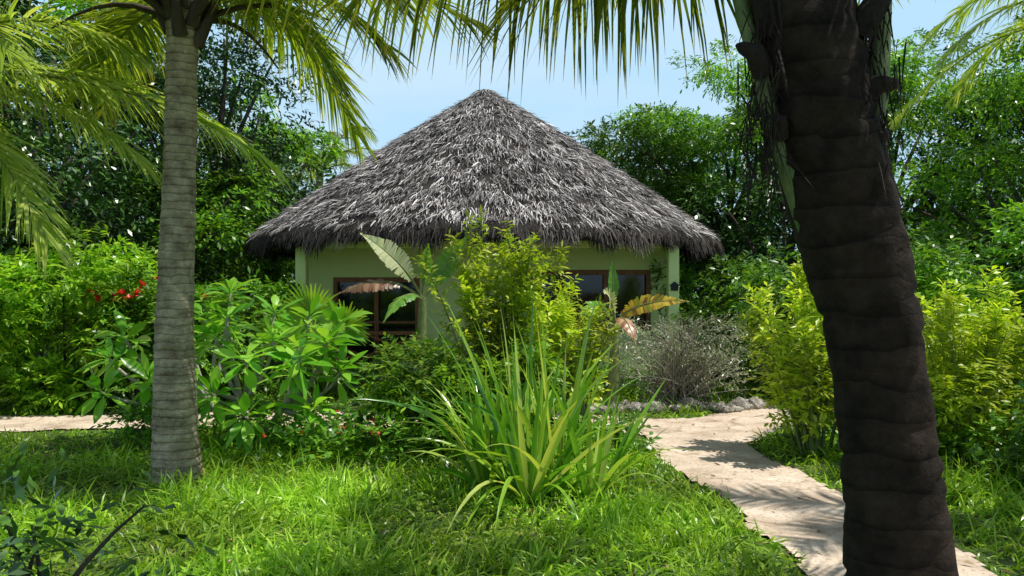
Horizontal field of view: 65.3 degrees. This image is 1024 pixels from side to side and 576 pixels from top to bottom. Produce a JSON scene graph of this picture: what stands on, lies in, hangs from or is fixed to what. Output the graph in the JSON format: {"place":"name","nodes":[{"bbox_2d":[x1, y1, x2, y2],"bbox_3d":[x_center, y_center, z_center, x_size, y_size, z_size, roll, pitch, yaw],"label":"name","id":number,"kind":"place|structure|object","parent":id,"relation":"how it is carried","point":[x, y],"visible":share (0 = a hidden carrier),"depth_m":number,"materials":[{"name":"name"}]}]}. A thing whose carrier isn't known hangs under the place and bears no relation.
{"place":"outdoors","nodes":[
{"label":"outdoors","id":0,"kind":"place"},
{"bbox_2d":[0,400,997,575],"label":"garden path","id":1,"kind":"structure","parent":0,"point":[758,488],"depth_m":6.75,"materials":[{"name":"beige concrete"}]},
{"bbox_2d":[0,293,1023,575],"bbox_3d":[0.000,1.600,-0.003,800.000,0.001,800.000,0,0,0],"label":"ground","id":2,"kind":"structure","parent":0,"point":[1006,561],"depth_m":5.73,"materials":[{"name":"green plant"}]},
{"bbox_2d":[0,205,104,370],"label":"leafy garden shrub","id":3,"kind":"object","parent":2,"relation":"on","point":[11,241],"visible":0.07,"depth_m":12.41,"materials":[{"name":"green plant"}]},
{"bbox_2d":[0,220,157,416],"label":"leafy garden shrub","id":4,"kind":"object","parent":2,"relation":"on","point":[15,323],"visible":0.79,"depth_m":10.38,"materials":[{"name":"green plant"}]},
{"bbox_2d":[0,7,207,386],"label":"broadleaf tree","id":5,"kind":"object","parent":2,"relation":"on","point":[101,203],"visible":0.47,"depth_m":13.00,"materials":[{"name":"green plant"}]},
{"bbox_2d":[3,0,207,340],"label":"broadleaf tree","id":6,"kind":"object","parent":2,"relation":"on","point":[68,4],"visible":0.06,"depth_m":21.83,"materials":[{"name":"green plant"}]},
{"bbox_2d":[0,441,216,575],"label":"foreground shrub","id":7,"kind":"object","parent":2,"relation":"on","point":[17,545],"visible":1,"depth_m":3.16,"materials":[{"name":"green plant"}]},
{"bbox_2d":[0,0,230,358],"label":"broadleaf tree","id":8,"kind":"object","parent":2,"relation":"on","point":[8,116],"visible":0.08,"depth_m":17.34,"materials":[{"name":"green plant"}]},
{"bbox_2d":[27,275,225,407],"bbox_3d":[-5.149,0.729,10.787,2.404,1.894,1.852,0,0,0],"label":"red hibiscus bush","id":9,"kind":"object","parent":2,"relation":"on","point":[109,314],"visible":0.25,"depth_m":10.38,"materials":[{"name":"green plant"}]},
{"bbox_2d":[0,0,293,280],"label":"coconut palm tree","id":10,"kind":"object","parent":2,"relation":"on","point":[43,231],"visible":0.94,"depth_m":6.69,"materials":[{"name":"green plant"}]},
{"bbox_2d":[14,4,342,295],"bbox_3d":[-7.039,-2.559,17.415,6.975,8.749,6.206,0,0,0],"label":"broadleaf tree","id":11,"kind":"object","parent":2,"relation":"on","point":[220,96],"visible":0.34,"depth_m":16.83,"materials":[{"name":"green plant"}]},
{"bbox_2d":[78,266,317,406],"bbox_3d":[-4.388,0.790,11.521,3.340,2.262,3.160,0,0,0],"label":"leafy garden shrub","id":12,"kind":"object","parent":2,"relation":"on","point":[267,294],"visible":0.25,"depth_m":10.92,"materials":[{"name":"green plant"}]},
{"bbox_2d":[113,161,291,370],"bbox_3d":[-5.929,-0.377,15.507,3.382,4.210,3.742,0,0,0],"label":"broadleaf tree","id":13,"kind":"object","parent":2,"relation":"on","point":[205,214],"visible":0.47,"depth_m":15.02,"materials":[{"name":"green plant"}]},
{"bbox_2d":[65,277,372,454],"bbox_3d":[-2.996,0.767,8.391,3.169,1.839,2.021,0,0,19],"label":"frangipani shrub","id":14,"kind":"object","parent":2,"relation":"on","point":[302,357],"visible":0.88,"depth_m":8.05,"materials":[{"name":"green plant"}]},
{"bbox_2d":[0,0,503,485],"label":"coconut palm tree","id":15,"kind":"object","parent":2,"relation":"on","point":[183,27],"visible":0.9,"depth_m":6.66,"materials":[{"name":"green plant"}]},
{"bbox_2d":[197,69,349,318],"bbox_3d":[-6.995,-2.203,23.988,5.481,7.903,6.420,0,0,0],"label":"broadleaf tree","id":16,"kind":"object","parent":2,"relation":"on","point":[283,274],"visible":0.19,"depth_m":23.16,"materials":[{"name":"green plant"}]},
{"bbox_2d":[255,279,371,397],"bbox_3d":[-2.723,0.754,10.915,1.592,1.743,0.590,0,0,0],"label":"fan palm","id":17,"kind":"object","parent":2,"relation":"on","point":[306,301],"visible":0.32,"depth_m":10.91,"materials":[{"name":"green plant"}]},
{"bbox_2d":[260,126,376,188],"bbox_3d":[-7.317,-2.184,30.234,5.772,7.674,6.232,0,0,-34],"label":"broadleaf tree","id":18,"kind":"object","parent":2,"relation":"on","point":[339,165],"visible":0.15,"depth_m":29.80,"materials":[{"name":"green plant"}]},
{"bbox_2d":[338,233,466,397],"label":"banana plant","id":19,"kind":"object","parent":2,"relation":"on","point":[386,253],"visible":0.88,"depth_m":10.72,"materials":[{"name":"green plant"}]},
{"bbox_2d":[351,325,574,455],"bbox_3d":[-0.449,1.161,8.131,2.350,1.600,2.137,0,0,0],"label":"leafy garden shrub","id":20,"kind":"object","parent":2,"relation":"on","point":[394,391],"visible":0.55,"depth_m":7.76,"materials":[{"name":"green plant"}]},
{"bbox_2d":[241,89,725,389],"bbox_3d":[-0.535,-1.146,16.027,9.419,5.648,9.373,0,0,0],"label":"thatched hut","id":21,"kind":"object","parent":2,"relation":"on","point":[414,192],"visible":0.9,"depth_m":13.32,"materials":[{"name":"plant"}]},
{"bbox_2d":[523,275,645,324],"bbox_3d":[1.265,0.209,14.040,2.210,1.010,0.010,0,0,0],"label":"window glass","id":22,"kind":"structure","parent":21,"relation":"in","point":[591,286],"depth_m":14.04,"materials":[{"name":"black"}]},
{"bbox_2d":[525,270,650,274],"bbox_3d":[1.265,-0.273,13.973,2.305,0.085,0.095,0,0,0],"label":"window frame top","id":23,"kind":"structure","parent":21,"relation":"in","point":[572,272],"depth_m":13.93,"materials":[{"name":"brown wood"}]},
{"bbox_2d":[535,325,650,330],"bbox_3d":[1.265,0.697,13.961,2.305,0.095,0.115,0,0,0],"label":"window frame bottom","id":24,"kind":"structure","parent":21,"relation":"in","point":[642,327],"depth_m":13.91,"materials":[{"name":"brown wood"}]},
{"bbox_2d":[411,204,590,410],"bbox_3d":[-0.111,0.388,8.225,1.683,2.522,1.247,0,0,-26],"label":"yellow green bush","id":25,"kind":"object","parent":2,"relation":"on","point":[519,288],"visible":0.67,"depth_m":8.17,"materials":[{"name":"green plant"}]},
{"bbox_2d":[1,393,1011,575],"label":"fallen leaves","id":26,"kind":"object","parent":2,"relation":"on","point":[532,510],"visible":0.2,"depth_m":5.89,"materials":[{"name":"plant"}]},
{"bbox_2d":[0,352,1023,486],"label":"ground cover plants","id":27,"kind":"object","parent":2,"relation":"on","point":[335,432],"visible":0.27,"depth_m":7.63,"materials":[{"name":"green plant"}]},
{"bbox_2d":[353,292,698,533],"bbox_3d":[0.039,0.868,6.329,2.725,1.722,2.647,0,0,0],"label":"spider lily plant","id":28,"kind":"object","parent":2,"relation":"on","point":[513,450],"visible":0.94,"depth_m":6.06,"materials":[{"name":"green plant"}]},
{"bbox_2d":[48,171,1021,316],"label":"distant tree line","id":29,"kind":"object","parent":2,"relation":"on","point":[662,196],"depth_m":47.08,"materials":[{"name":"green plant"}]},
{"bbox_2d":[68,154,1017,345],"bbox_3d":[-0.131,-0.393,25.550,51.165,6.982,12.822,0,0,0],"label":"understory foliage","id":30,"kind":"object","parent":2,"relation":"on","point":[320,173],"visible":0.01,"depth_m":22.71,"materials":[{"name":"green plant"}]},
{"bbox_2d":[547,274,622,440],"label":"yellow green bush","id":31,"kind":"object","parent":2,"relation":"on","point":[594,339],"visible":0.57,"depth_m":8.46,"materials":[{"name":"green plant"}]},
{"bbox_2d":[212,0,1016,575],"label":"coconut palm tree","id":32,"kind":"object","parent":2,"relation":"on","point":[822,82],"visible":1,"depth_m":3.05,"materials":[{"name":"brown plant"}]},
{"bbox_2d":[580,261,688,404],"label":"banana plant","id":33,"kind":"object","parent":2,"relation":"on","point":[645,304],"visible":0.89,"depth_m":10.25,"materials":[{"name":"green plant"}]},
{"bbox_2d":[564,102,777,247],"bbox_3d":[4.595,-2.360,28.668,9.172,8.232,8.347,0,0,44],"label":"broadleaf tree","id":34,"kind":"object","parent":2,"relation":"on","point":[587,129],"visible":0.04,"depth_m":27.82,"materials":[{"name":"green plant"}]},
{"bbox_2d":[598,309,760,406],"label":"dry twiggy shrub","id":35,"kind":"object","parent":2,"relation":"on","point":[695,379],"visible":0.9,"depth_m":10.75,"materials":[{"name":"grey plant"}]},
{"bbox_2d":[580,396,830,434],"bbox_3d":[2.548,1.582,10.076,3.051,0.309,2.023,0,0,35],"label":"stone border","id":36,"kind":"object","parent":2,"relation":"on","point":[751,403],"visible":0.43,"depth_m":10.37,"materials":[{"name":"grey stone"}]},
{"bbox_2d":[645,252,795,387],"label":"leafy garden shrub","id":37,"kind":"object","parent":2,"relation":"on","point":[716,310],"visible":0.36,"depth_m":13.59,"materials":[{"name":"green plant"}]},
{"bbox_2d":[575,34,906,342],"bbox_3d":[5.507,-2.144,20.608,9.076,7.793,8.082,0,0,0],"label":"broadleaf tree","id":38,"kind":"object","parent":2,"relation":"on","point":[659,137],"visible":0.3,"depth_m":19.28,"materials":[{"name":"green plant"}]},
{"bbox_2d":[737,257,838,456],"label":"yellow green bush","id":39,"kind":"object","parent":2,"relation":"on","point":[811,394],"visible":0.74,"depth_m":7.59,"materials":[{"name":"green plant"}]},
{"bbox_2d":[671,158,918,362],"bbox_3d":[5.567,-0.811,16.609,4.786,5.100,4.745,0,0,0],"label":"broadleaf tree","id":40,"kind":"object","parent":2,"relation":"on","point":[779,207],"visible":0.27,"depth_m":16.05,"materials":[{"name":"green plant"}]},
{"bbox_2d":[713,221,999,387],"bbox_3d":[4.949,0.492,11.869,3.874,2.997,3.746,0,0,0],"label":"leafy garden shrub","id":41,"kind":"object","parent":2,"relation":"on","point":[762,274],"visible":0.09,"depth_m":11.62,"materials":[{"name":"green plant"}]},
{"bbox_2d":[715,26,1023,267],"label":"broadleaf tree","id":42,"kind":"object","parent":2,"relation":"on","point":[911,83],"visible":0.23,"depth_m":18.02,"materials":[{"name":"green plant"}]},
{"bbox_2d":[885,0,1023,131],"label":"coconut palm tree","id":43,"kind":"object","parent":2,"relation":"on","point":[1002,37],"visible":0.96,"depth_m":13.59,"materials":[{"name":"green plant"}]},
{"bbox_2d":[892,37,1023,340],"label":"broadleaf tree","id":44,"kind":"object","parent":2,"relation":"on","point":[1001,91],"visible":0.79,"depth_m":14.28,"materials":[{"name":"green plant"}]},
{"bbox_2d":[902,10,1023,293],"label":"broadleaf tree","id":45,"kind":"object","parent":2,"relation":"on","point":[982,139],"visible":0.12,"depth_m":19.11,"materials":[{"name":"green plant"}]},
{"bbox_2d":[906,198,1023,414],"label":"leafy garden shrub","id":46,"kind":"object","parent":2,"relation":"on","point":[926,288],"visible":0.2,"depth_m":9.21,"materials":[{"name":"green plant"}]},
{"bbox_2d":[914,265,1023,458],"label":"yellow green bush","id":47,"kind":"object","parent":2,"relation":"on","point":[957,397],"visible":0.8,"depth_m":7.30,"materials":[{"name":"green plant"}]},
{"bbox_2d":[988,379,1023,489],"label":"leafy garden shrub","id":48,"kind":"object","parent":2,"relation":"on","point":[1016,430],"visible":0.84,"depth_m":6.46,"materials":[{"name":"green plant"}]},
{"bbox_2d":[7,0,1023,292],"label":"sky","id":49,"kind":"structure","parent":0,"point":[395,109],"materials":[{"name":"blue"}]}
]}

